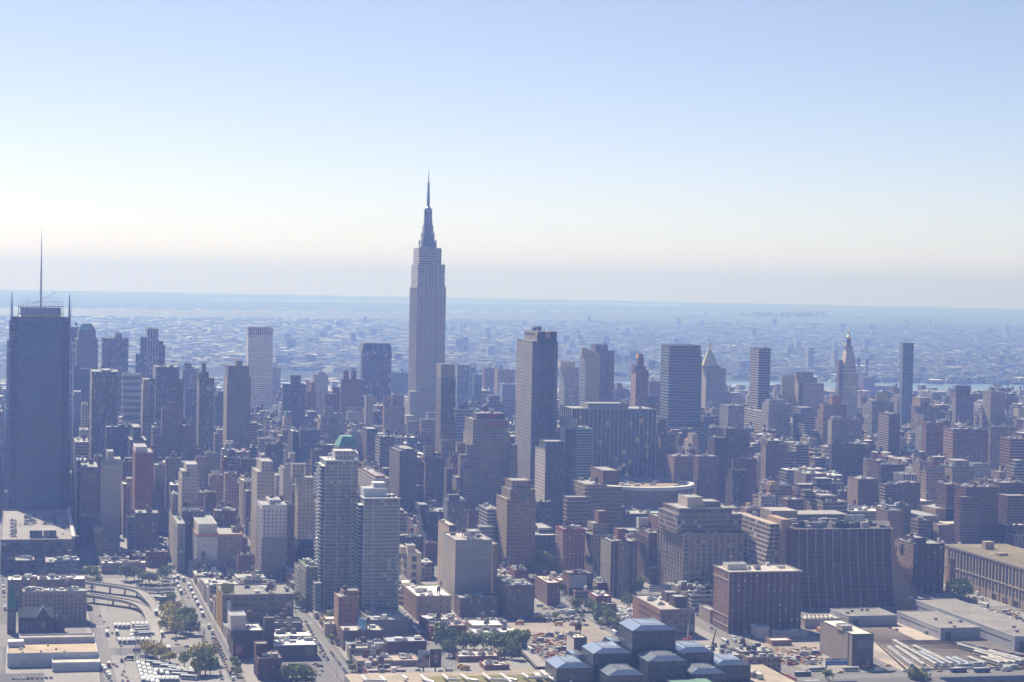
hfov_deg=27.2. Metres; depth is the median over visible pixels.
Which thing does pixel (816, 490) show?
tower block
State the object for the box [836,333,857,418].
clock tower
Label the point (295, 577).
loft building
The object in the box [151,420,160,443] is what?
tower block
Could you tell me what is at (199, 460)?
loft building
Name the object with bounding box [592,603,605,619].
street tree
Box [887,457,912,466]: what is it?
tower block
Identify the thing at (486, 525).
office tower
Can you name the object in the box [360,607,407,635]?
building
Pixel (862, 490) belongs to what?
loft building
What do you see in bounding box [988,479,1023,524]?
apartment tower
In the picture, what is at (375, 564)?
glass apartment tower
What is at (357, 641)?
building
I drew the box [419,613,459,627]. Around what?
building
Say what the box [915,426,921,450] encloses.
tower block
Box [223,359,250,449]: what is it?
office tower
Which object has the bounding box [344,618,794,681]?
convention hall
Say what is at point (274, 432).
tower block
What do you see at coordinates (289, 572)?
building
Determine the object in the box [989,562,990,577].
window
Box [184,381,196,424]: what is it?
office tower
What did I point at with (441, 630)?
street tree
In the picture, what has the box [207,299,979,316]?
bay
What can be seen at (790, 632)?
building
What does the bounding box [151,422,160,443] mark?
tower block
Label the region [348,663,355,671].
street tree
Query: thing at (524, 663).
pavement
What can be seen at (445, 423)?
office tower
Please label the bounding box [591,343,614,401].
apartment tower
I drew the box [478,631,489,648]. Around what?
street tree
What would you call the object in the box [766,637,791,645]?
building
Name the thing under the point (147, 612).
elevated ramp
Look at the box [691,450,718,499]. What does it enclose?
apartment tower
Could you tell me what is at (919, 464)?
tower block
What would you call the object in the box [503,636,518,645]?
street tree
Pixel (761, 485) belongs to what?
tower block
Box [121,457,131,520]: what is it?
tower block
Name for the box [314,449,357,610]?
glass apartment tower
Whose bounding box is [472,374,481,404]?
apartment tower
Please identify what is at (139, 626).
bus
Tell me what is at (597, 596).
building
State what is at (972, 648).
commuter train
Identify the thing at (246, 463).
loft building
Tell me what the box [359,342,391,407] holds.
office tower
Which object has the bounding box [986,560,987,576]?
window
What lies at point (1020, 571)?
window
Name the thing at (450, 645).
street tree
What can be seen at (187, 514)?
loft building
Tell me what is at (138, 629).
bus
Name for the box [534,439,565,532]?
office tower
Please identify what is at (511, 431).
tower block
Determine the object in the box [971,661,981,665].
bus
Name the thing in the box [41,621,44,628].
lancet window
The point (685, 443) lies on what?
tower block
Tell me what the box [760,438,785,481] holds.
tower block
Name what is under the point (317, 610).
building
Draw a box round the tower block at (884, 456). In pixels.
[877,453,898,460]
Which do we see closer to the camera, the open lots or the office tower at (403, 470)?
the open lots
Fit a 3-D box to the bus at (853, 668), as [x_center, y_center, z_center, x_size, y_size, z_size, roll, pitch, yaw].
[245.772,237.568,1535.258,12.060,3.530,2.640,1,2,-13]
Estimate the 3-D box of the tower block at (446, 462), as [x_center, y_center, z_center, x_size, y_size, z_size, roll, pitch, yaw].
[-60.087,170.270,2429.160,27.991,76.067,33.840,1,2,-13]
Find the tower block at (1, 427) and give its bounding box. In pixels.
[0,407,1,455]
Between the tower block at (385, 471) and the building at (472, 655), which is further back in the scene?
the tower block at (385, 471)
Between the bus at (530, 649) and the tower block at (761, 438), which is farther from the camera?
the tower block at (761, 438)
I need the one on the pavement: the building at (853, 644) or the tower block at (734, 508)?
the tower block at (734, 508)
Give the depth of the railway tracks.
1651.86 m
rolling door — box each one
[853,619,858,625]
[945,632,950,639]
[953,632,959,639]
[962,631,967,638]
[970,631,975,638]
[1019,641,1023,650]
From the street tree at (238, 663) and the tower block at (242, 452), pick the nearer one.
the street tree at (238, 663)
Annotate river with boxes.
[214,382,1022,390]
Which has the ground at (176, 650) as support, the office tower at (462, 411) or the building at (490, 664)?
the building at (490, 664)
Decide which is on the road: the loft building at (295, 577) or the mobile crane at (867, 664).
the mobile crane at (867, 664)
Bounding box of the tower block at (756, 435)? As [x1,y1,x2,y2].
[750,428,775,440]
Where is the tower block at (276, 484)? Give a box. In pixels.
[274,467,294,496]
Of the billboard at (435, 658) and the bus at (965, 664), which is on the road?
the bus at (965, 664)
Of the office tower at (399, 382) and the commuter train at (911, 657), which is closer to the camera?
the commuter train at (911, 657)
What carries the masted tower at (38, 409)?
on the ground at (176, 650)
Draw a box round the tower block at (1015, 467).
[1006,459,1023,480]
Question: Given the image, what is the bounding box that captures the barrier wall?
[929,666,1020,669]
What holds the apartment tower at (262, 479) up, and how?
on the ground at (103, 299)
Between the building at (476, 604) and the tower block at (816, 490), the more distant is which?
the tower block at (816, 490)
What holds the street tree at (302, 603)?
on the pavement
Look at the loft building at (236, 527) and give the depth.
2001.85 m
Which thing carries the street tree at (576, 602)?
on the pavement
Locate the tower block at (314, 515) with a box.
[313,504,317,534]
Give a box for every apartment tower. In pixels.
[95,453,101,513]
[100,449,120,548]
[132,443,153,515]
[140,378,148,447]
[178,460,197,515]
[250,458,274,567]
[279,452,294,503]
[291,463,313,560]
[305,382,315,414]
[311,370,327,414]
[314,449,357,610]
[324,387,339,412]
[340,370,361,417]
[351,481,400,613]
[455,364,469,407]
[469,366,474,401]
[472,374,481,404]
[482,363,496,389]
[494,365,514,395]
[499,379,515,421]
[555,518,592,573]
[560,416,592,494]
[579,347,599,404]
[584,509,610,574]
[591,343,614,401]
[600,527,636,596]
[614,383,629,401]
[648,378,659,402]
[665,449,693,493]
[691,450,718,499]
[776,375,794,416]
[794,372,823,414]
[805,347,813,366]
[816,395,846,447]
[830,348,838,365]
[868,393,893,435]
[878,411,899,455]
[892,479,920,508]
[899,340,913,426]
[921,420,943,456]
[935,474,959,519]
[952,385,973,426]
[953,481,998,543]
[982,387,1004,428]
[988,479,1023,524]
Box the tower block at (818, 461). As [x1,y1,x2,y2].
[809,454,828,467]
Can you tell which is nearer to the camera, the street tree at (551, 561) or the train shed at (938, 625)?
the train shed at (938, 625)
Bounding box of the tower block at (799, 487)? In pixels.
[792,482,816,497]
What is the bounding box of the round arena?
[607,477,693,507]
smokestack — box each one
[857,358,859,386]
[865,359,868,376]
[946,558,955,597]
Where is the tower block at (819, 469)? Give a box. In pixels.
[798,464,825,471]
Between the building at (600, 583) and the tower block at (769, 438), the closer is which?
the building at (600, 583)
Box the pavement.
[0,433,1023,681]
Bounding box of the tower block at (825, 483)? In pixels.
[805,474,836,494]
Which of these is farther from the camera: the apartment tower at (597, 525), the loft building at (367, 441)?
the loft building at (367, 441)
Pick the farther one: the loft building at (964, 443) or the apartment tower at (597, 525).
the loft building at (964, 443)
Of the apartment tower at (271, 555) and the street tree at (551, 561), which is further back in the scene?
the street tree at (551, 561)
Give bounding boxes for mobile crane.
[682,608,691,639]
[707,629,716,646]
[861,651,872,667]
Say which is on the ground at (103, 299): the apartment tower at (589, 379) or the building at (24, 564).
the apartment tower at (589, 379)
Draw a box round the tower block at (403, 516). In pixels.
[400,508,406,532]
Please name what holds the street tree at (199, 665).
on the pavement
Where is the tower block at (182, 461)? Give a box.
[163,452,183,466]
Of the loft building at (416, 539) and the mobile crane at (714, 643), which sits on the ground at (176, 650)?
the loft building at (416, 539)
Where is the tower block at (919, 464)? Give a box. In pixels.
[912,458,928,481]
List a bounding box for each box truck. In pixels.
[124,655,133,659]
[460,665,469,669]
[515,620,523,624]
[519,615,527,619]
[534,637,543,641]
[544,632,553,636]
[554,621,562,625]
[557,609,565,613]
[787,658,796,662]
[798,651,807,654]
[809,650,818,654]
[872,667,882,671]
[1001,666,1010,670]
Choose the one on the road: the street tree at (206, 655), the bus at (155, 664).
the bus at (155, 664)
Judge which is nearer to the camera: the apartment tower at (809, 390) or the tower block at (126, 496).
the tower block at (126, 496)
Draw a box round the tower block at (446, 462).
[445,458,448,467]
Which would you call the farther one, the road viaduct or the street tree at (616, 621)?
the street tree at (616, 621)
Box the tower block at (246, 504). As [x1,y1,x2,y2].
[243,481,250,535]
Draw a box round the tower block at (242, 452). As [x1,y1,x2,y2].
[235,448,249,457]
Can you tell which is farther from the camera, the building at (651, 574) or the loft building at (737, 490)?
the loft building at (737, 490)
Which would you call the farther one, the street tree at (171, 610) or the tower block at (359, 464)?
the tower block at (359, 464)
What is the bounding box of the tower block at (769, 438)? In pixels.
[763,433,793,442]
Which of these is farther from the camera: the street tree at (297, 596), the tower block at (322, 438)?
the tower block at (322, 438)
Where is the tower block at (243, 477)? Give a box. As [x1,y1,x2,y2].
[238,472,248,524]
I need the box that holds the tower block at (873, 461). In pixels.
[867,452,886,477]
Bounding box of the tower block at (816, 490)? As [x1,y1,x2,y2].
[800,487,831,509]
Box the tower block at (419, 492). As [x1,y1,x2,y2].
[416,450,440,512]
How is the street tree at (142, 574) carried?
on the pavement
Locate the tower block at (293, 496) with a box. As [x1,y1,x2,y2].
[292,489,294,517]
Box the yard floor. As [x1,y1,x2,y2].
[968,680,1023,681]
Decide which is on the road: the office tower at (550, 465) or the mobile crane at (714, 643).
the mobile crane at (714, 643)
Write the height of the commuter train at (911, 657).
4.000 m
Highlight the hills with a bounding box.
[0,308,1023,324]
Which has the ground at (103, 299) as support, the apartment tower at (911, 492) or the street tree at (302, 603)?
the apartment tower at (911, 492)
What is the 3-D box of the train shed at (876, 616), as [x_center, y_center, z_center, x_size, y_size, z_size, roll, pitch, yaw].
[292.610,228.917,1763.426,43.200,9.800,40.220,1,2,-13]
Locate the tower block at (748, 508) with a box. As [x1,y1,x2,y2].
[740,503,758,512]
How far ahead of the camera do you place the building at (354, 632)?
1586.06 m
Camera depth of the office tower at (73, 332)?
3282.82 m
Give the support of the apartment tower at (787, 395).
on the ground at (103, 299)
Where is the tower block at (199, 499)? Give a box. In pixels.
[198,490,200,507]
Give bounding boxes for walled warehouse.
[7,633,99,671]
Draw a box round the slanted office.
[741,507,918,608]
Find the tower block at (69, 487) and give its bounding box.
[68,463,69,506]
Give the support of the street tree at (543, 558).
on the pavement
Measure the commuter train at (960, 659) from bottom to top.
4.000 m
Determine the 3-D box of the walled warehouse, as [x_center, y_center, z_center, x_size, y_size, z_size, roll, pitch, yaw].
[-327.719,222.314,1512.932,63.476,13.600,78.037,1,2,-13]
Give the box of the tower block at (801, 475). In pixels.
[793,468,826,488]
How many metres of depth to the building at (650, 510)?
2396.38 m
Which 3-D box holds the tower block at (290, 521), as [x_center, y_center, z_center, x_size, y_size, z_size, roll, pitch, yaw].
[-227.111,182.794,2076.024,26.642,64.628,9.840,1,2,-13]
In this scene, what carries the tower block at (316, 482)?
on the pavement
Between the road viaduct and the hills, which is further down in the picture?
the road viaduct
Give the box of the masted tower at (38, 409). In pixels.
[7,236,71,508]
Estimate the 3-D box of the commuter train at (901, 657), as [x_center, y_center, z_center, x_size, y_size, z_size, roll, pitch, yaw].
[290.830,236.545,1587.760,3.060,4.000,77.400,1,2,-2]
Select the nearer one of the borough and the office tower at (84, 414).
the office tower at (84, 414)
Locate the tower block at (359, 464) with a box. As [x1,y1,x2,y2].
[355,458,361,491]
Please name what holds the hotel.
on the ground at (103, 299)
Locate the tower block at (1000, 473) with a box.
[991,464,1005,478]
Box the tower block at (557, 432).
[556,427,559,439]
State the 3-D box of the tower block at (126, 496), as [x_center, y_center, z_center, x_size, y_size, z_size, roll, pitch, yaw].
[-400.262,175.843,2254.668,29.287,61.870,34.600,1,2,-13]
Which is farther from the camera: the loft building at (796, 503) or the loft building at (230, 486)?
the loft building at (796, 503)
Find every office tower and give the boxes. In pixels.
[5,341,8,479]
[69,342,75,469]
[70,322,78,341]
[72,390,80,489]
[73,363,89,416]
[75,323,97,368]
[81,402,87,426]
[89,365,118,460]
[101,332,128,407]
[105,424,126,465]
[121,371,140,424]
[127,423,147,456]
[135,326,164,383]
[148,358,182,447]
[182,363,198,394]
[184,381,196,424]
[191,374,196,387]
[196,363,213,455]
[214,390,222,428]
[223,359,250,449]
[246,327,272,410]
[272,363,280,399]
[281,375,305,429]
[318,407,346,441]
[346,407,363,423]
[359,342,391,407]
[364,394,373,426]
[375,427,394,472]
[383,395,404,436]
[389,445,416,512]
[391,368,407,394]
[435,363,455,451]
[455,400,480,441]
[477,503,495,541]
[515,326,557,487]
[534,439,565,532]
[535,522,554,557]
[558,361,578,412]
[559,401,656,477]
[630,353,648,406]
[655,419,675,477]
[660,344,701,449]
[701,343,725,408]
[744,406,761,431]
[749,346,770,409]
[761,397,790,438]
[911,503,953,543]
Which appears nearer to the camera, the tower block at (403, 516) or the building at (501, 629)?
the building at (501, 629)
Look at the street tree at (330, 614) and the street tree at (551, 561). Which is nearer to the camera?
the street tree at (330, 614)
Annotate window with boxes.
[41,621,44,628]
[973,557,974,572]
[976,558,977,573]
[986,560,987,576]
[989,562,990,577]
[996,563,997,579]
[1006,566,1007,583]
[1013,569,1014,585]
[1020,571,1021,587]
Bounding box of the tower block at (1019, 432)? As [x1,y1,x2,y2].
[1010,428,1023,437]
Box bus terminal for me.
[0,507,75,574]
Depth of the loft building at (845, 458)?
2594.14 m
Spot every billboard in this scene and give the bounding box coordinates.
[221,583,233,594]
[358,617,367,630]
[362,649,375,656]
[418,650,428,670]
[430,649,440,671]
[704,601,712,606]
[825,658,847,678]
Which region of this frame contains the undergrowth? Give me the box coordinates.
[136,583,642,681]
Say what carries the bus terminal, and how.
on the road
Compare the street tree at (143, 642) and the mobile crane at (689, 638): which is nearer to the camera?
the street tree at (143, 642)
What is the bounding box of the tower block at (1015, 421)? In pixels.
[1004,416,1023,430]
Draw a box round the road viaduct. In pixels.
[939,674,1023,681]
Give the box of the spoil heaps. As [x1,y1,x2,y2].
[767,646,810,652]
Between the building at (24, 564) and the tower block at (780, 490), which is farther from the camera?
the tower block at (780, 490)
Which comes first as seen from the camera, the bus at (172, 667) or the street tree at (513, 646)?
the bus at (172, 667)
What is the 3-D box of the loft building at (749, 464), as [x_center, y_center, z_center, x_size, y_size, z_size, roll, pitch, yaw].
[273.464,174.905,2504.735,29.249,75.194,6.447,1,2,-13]
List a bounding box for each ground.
[0,290,1023,383]
[0,434,1023,681]
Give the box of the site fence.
[777,671,796,681]
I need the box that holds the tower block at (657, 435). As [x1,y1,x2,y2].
[656,421,657,447]
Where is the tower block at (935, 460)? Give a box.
[925,456,946,465]
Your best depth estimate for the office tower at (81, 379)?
2846.76 m
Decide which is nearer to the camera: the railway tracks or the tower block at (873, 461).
the railway tracks
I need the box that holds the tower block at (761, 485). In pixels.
[759,476,784,492]
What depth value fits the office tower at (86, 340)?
3142.01 m
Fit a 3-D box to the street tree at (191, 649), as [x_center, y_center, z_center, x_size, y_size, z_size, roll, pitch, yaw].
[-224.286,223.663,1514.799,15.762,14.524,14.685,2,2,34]
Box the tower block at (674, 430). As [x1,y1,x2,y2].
[667,429,680,436]
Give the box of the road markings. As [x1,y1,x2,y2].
[87,561,818,680]
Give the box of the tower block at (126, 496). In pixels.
[121,476,131,536]
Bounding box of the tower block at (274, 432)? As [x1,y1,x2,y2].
[269,427,279,438]
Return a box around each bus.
[134,625,149,627]
[134,627,149,630]
[134,630,149,634]
[138,631,154,636]
[145,660,161,664]
[152,662,168,666]
[160,664,176,667]
[164,669,180,673]
[166,675,170,681]
[168,666,184,668]
[171,672,188,676]
[175,675,179,681]
[180,674,197,679]
[182,669,199,674]
[527,646,533,652]
[611,629,617,634]
[721,638,728,643]
[794,671,810,675]
[809,666,824,671]
[843,666,859,670]
[950,667,966,672]
[958,663,973,666]
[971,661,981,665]
[973,667,989,671]
[981,602,988,606]
[1002,664,1018,668]
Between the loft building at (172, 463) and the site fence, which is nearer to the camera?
the site fence
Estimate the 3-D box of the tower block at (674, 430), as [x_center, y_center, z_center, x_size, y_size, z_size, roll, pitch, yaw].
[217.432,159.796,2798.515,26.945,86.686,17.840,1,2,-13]
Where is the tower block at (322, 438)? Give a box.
[319,434,334,444]
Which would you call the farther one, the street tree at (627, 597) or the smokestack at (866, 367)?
the smokestack at (866, 367)
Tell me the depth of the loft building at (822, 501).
2205.05 m
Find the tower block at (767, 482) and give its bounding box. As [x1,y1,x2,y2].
[764,476,775,491]
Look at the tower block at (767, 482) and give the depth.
2331.29 m
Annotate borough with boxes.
[0,311,1023,384]
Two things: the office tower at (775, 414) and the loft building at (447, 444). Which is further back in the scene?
the office tower at (775, 414)
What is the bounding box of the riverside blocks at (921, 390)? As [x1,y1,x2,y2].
[0,377,1023,400]
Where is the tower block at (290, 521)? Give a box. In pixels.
[280,495,294,546]
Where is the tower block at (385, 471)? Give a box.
[381,467,388,476]
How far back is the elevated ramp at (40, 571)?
1939.30 m
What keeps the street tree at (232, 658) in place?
on the pavement
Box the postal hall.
[944,541,1023,609]
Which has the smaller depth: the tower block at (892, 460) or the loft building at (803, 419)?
the tower block at (892, 460)
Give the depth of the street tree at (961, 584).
1891.67 m
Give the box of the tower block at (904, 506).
[881,501,910,533]
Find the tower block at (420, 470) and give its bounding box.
[417,455,423,482]
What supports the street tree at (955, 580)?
on the pavement
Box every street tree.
[81,566,90,577]
[86,566,101,575]
[94,576,102,580]
[118,563,135,580]
[129,566,141,579]
[137,571,145,583]
[139,640,150,653]
[142,640,158,657]
[144,571,157,583]
[150,575,160,583]
[151,642,168,659]
[156,565,169,578]
[157,613,174,630]
[160,601,175,610]
[160,650,176,662]
[162,606,180,615]
[166,592,177,600]
[167,619,185,636]
[168,599,182,607]
[173,613,184,631]
[175,606,197,625]
[178,651,190,666]
[179,612,201,634]
[187,644,198,657]
[190,657,210,676]
[191,647,218,673]
[196,641,221,656]
[208,661,216,673]
[227,569,238,575]
[229,656,237,661]
[231,660,241,666]
[234,667,241,673]
[279,665,291,680]
[286,662,305,681]
[294,593,302,606]
[296,598,308,609]
[297,664,316,681]
[322,610,333,617]
[329,634,335,642]
[345,659,352,664]
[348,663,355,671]
[432,620,458,644]
[440,638,457,656]
[443,630,458,643]
[452,634,467,647]
[459,630,473,648]
[467,634,481,649]
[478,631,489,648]
[481,631,500,649]
[489,632,505,648]
[495,646,507,656]
[499,634,513,647]
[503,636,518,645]
[505,639,522,658]
[506,629,521,636]
[512,628,531,646]
[521,562,532,568]
[531,562,537,573]
[535,550,551,570]
[536,559,547,573]
[539,556,552,562]
[543,561,556,574]
[546,556,554,565]
[549,568,560,574]
[552,611,558,618]
[560,581,565,593]
[570,597,583,607]
[582,597,593,610]
[590,602,605,618]
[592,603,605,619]
[597,620,603,627]
[602,607,618,625]
[608,616,619,627]
[611,618,623,627]
[619,592,632,607]
[631,583,641,590]
[636,576,645,584]
[821,669,834,681]
[907,666,932,680]
[949,579,960,598]
[950,577,972,599]
[957,584,974,599]
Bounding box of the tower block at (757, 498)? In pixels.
[755,492,774,505]
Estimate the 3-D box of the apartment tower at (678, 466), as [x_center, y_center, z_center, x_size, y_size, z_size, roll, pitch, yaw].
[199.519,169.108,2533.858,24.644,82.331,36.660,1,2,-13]
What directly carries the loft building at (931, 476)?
on the ground at (176, 650)
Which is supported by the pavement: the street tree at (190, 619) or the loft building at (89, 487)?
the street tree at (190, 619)
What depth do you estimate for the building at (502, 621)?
1703.04 m
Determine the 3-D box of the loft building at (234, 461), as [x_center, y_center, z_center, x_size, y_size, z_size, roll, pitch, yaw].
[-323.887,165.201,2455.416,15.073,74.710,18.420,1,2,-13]
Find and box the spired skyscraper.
[404,174,445,435]
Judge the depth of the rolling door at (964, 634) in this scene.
1684.60 m
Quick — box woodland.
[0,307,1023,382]
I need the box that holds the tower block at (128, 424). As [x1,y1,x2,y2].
[118,420,130,434]
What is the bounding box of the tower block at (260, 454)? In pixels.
[255,452,263,466]
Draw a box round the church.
[7,577,64,633]
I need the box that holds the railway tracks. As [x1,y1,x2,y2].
[860,625,1023,668]
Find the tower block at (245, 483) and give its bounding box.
[242,478,250,524]
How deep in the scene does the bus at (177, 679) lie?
1442.86 m
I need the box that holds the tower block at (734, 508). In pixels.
[728,506,737,511]
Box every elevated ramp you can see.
[37,568,44,574]
[85,580,162,621]
[87,593,160,643]
[137,586,174,592]
[521,645,544,669]
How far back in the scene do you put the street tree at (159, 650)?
1522.73 m
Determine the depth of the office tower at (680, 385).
2827.63 m
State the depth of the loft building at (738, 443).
2656.24 m
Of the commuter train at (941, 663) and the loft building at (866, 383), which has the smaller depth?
the commuter train at (941, 663)
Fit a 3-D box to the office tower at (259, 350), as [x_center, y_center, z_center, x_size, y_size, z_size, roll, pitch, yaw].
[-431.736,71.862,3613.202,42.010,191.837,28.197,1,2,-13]
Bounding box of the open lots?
[0,576,1023,681]
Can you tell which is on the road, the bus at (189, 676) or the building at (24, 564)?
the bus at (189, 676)
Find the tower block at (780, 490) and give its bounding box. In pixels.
[767,481,791,504]
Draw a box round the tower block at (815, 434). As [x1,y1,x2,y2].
[792,420,817,446]
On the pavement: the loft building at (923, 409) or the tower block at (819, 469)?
the tower block at (819, 469)
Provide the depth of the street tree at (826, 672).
1491.61 m
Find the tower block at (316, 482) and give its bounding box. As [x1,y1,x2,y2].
[314,465,318,499]
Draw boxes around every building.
[7,573,84,607]
[15,555,33,574]
[22,579,86,622]
[45,556,54,574]
[54,549,79,574]
[73,433,88,524]
[75,457,86,534]
[79,427,88,437]
[79,512,99,544]
[80,458,97,513]
[94,526,112,561]
[101,559,145,572]
[113,548,138,559]
[134,504,158,552]
[145,548,167,566]
[151,401,199,468]
[153,456,164,532]
[164,450,180,527]
[168,509,185,572]
[170,491,177,514]
[181,500,203,564]
[189,551,219,575]
[191,510,242,574]
[195,448,204,489]
[204,451,220,489]
[204,483,215,516]
[208,471,222,505]
[213,500,235,525]
[216,581,293,631]
[223,464,236,511]
[226,452,239,478]
[228,610,274,657]
[231,516,243,535]
[237,552,254,573]
[240,456,255,477]
[242,536,247,553]
[253,640,281,679]
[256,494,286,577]
[257,436,274,456]
[264,441,283,472]
[271,636,317,659]
[282,411,291,427]
[285,568,293,582]
[286,545,316,567]
[287,428,298,462]
[293,535,316,561]
[294,563,297,591]
[298,427,319,462]
[298,558,318,609]
[310,442,322,476]
[313,581,327,618]
[323,620,335,635]
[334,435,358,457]
[334,585,358,636]
[338,617,383,649]
[345,638,384,652]
[352,647,393,673]
[358,465,389,493]
[360,426,377,461]
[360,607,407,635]
[362,455,376,470]
[382,635,426,654]
[388,653,417,665]
[399,527,423,559]
[399,543,421,584]
[403,584,451,619]
[407,420,418,441]
[415,500,442,557]
[419,417,434,448]
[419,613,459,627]
[423,446,443,507]
[424,540,437,562]
[424,611,466,640]
[426,411,435,418]
[437,519,455,584]
[440,436,458,497]
[442,527,492,611]
[443,491,466,531]
[444,441,464,497]
[452,650,499,661]
[455,592,497,617]
[460,610,506,626]
[467,507,478,528]
[469,626,513,635]
[479,650,509,669]
[491,541,497,594]
[495,477,535,572]
[496,577,534,617]
[535,570,560,605]
[562,569,592,595]
[563,466,622,534]
[566,620,586,653]
[588,590,611,603]
[593,577,606,592]
[604,602,616,612]
[622,505,648,532]
[623,513,657,577]
[632,589,694,635]
[636,508,657,513]
[644,566,657,583]
[648,395,659,416]
[657,494,749,584]
[687,432,697,452]
[699,604,712,623]
[707,431,726,504]
[712,555,802,632]
[719,398,744,427]
[723,423,749,474]
[725,468,749,507]
[731,457,756,505]
[751,623,769,637]
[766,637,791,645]
[769,628,806,636]
[779,492,803,509]
[786,438,808,467]
[792,406,813,441]
[801,489,847,513]
[801,613,840,627]
[820,620,873,666]
[827,414,861,444]
[829,440,863,484]
[847,475,878,505]
[847,499,875,519]
[858,377,874,391]
[876,506,903,537]
[878,462,903,504]
[879,481,901,504]
[893,471,916,480]
[894,532,944,592]
[896,595,917,610]
[911,397,939,431]
[920,466,944,499]
[920,498,934,502]
[943,421,988,462]
[988,425,1009,469]
[999,436,1023,468]
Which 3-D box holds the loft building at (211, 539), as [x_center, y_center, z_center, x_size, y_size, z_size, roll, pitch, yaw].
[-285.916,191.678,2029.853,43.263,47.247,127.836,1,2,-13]
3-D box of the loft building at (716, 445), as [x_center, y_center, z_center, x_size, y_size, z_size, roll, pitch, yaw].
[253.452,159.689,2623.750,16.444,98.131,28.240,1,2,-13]
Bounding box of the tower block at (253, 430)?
[250,416,257,445]
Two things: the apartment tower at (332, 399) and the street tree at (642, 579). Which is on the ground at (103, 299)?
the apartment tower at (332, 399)
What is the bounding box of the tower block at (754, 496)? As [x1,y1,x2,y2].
[752,487,780,506]
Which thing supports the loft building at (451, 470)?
on the ground at (176, 650)
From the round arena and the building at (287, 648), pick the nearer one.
the building at (287, 648)
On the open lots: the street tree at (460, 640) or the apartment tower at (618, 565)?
the apartment tower at (618, 565)
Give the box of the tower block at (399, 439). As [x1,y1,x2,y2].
[393,430,403,444]
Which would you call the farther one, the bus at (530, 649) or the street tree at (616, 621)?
the street tree at (616, 621)
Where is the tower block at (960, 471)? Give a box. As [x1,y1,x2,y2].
[940,459,974,483]
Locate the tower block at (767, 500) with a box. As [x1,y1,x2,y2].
[758,493,774,507]
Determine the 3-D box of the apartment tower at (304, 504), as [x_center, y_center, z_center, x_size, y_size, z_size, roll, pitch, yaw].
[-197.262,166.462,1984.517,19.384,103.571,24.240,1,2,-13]
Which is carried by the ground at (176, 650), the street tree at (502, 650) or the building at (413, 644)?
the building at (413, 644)
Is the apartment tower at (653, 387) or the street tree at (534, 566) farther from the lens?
the apartment tower at (653, 387)
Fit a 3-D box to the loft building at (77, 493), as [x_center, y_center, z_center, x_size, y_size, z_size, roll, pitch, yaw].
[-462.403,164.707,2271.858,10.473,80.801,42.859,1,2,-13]
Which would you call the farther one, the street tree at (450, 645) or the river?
the river
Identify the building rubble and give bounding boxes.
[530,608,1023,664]
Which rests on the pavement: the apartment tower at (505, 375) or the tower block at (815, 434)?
the tower block at (815, 434)
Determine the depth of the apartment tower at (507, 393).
3390.28 m
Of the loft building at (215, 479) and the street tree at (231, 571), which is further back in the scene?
the loft building at (215, 479)
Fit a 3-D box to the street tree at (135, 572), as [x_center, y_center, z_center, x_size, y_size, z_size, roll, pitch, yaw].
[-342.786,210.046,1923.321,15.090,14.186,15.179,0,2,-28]
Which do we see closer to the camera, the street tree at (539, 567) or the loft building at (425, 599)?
the loft building at (425, 599)
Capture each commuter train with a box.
[887,645,913,667]
[892,639,937,667]
[895,645,925,667]
[912,645,953,666]
[919,651,945,666]
[945,656,962,666]
[952,656,970,662]
[957,643,1023,664]
[967,656,986,665]
[973,650,1016,664]
[980,656,1001,665]
[987,655,1009,664]
[988,649,1023,659]
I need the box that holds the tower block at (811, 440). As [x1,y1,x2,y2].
[800,434,816,450]
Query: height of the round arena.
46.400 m
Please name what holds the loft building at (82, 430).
on the ground at (103, 299)
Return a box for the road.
[0,442,1023,681]
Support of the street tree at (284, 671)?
on the pavement
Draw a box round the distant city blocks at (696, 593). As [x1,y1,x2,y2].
[0,379,1023,673]
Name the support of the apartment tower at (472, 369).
on the ground at (103, 299)
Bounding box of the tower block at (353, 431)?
[347,423,359,460]
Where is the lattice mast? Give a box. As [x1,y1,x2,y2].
[135,631,138,659]
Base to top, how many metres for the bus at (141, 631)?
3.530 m
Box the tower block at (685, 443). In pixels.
[684,438,698,453]
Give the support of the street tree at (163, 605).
on the pavement
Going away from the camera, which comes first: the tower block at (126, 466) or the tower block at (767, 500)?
the tower block at (767, 500)
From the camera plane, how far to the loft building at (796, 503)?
2263.33 m
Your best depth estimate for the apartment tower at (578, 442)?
2366.60 m
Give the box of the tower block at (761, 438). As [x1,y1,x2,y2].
[758,435,768,443]
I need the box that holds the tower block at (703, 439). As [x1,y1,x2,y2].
[700,428,711,453]
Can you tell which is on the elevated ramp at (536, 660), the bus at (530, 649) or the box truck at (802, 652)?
the bus at (530, 649)
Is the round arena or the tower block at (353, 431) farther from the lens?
the tower block at (353, 431)
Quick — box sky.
[0,0,1023,308]
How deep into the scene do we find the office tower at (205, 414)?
2487.26 m
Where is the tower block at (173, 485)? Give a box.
[167,479,177,534]
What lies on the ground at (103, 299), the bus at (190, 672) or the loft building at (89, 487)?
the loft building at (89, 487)
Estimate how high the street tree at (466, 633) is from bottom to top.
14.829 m
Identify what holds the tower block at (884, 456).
on the pavement
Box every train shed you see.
[830,607,897,625]
[897,610,980,639]
[913,598,1023,650]
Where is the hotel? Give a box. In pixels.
[452,412,517,513]
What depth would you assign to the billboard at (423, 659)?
1501.93 m
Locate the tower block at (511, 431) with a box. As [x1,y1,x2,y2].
[508,429,514,434]

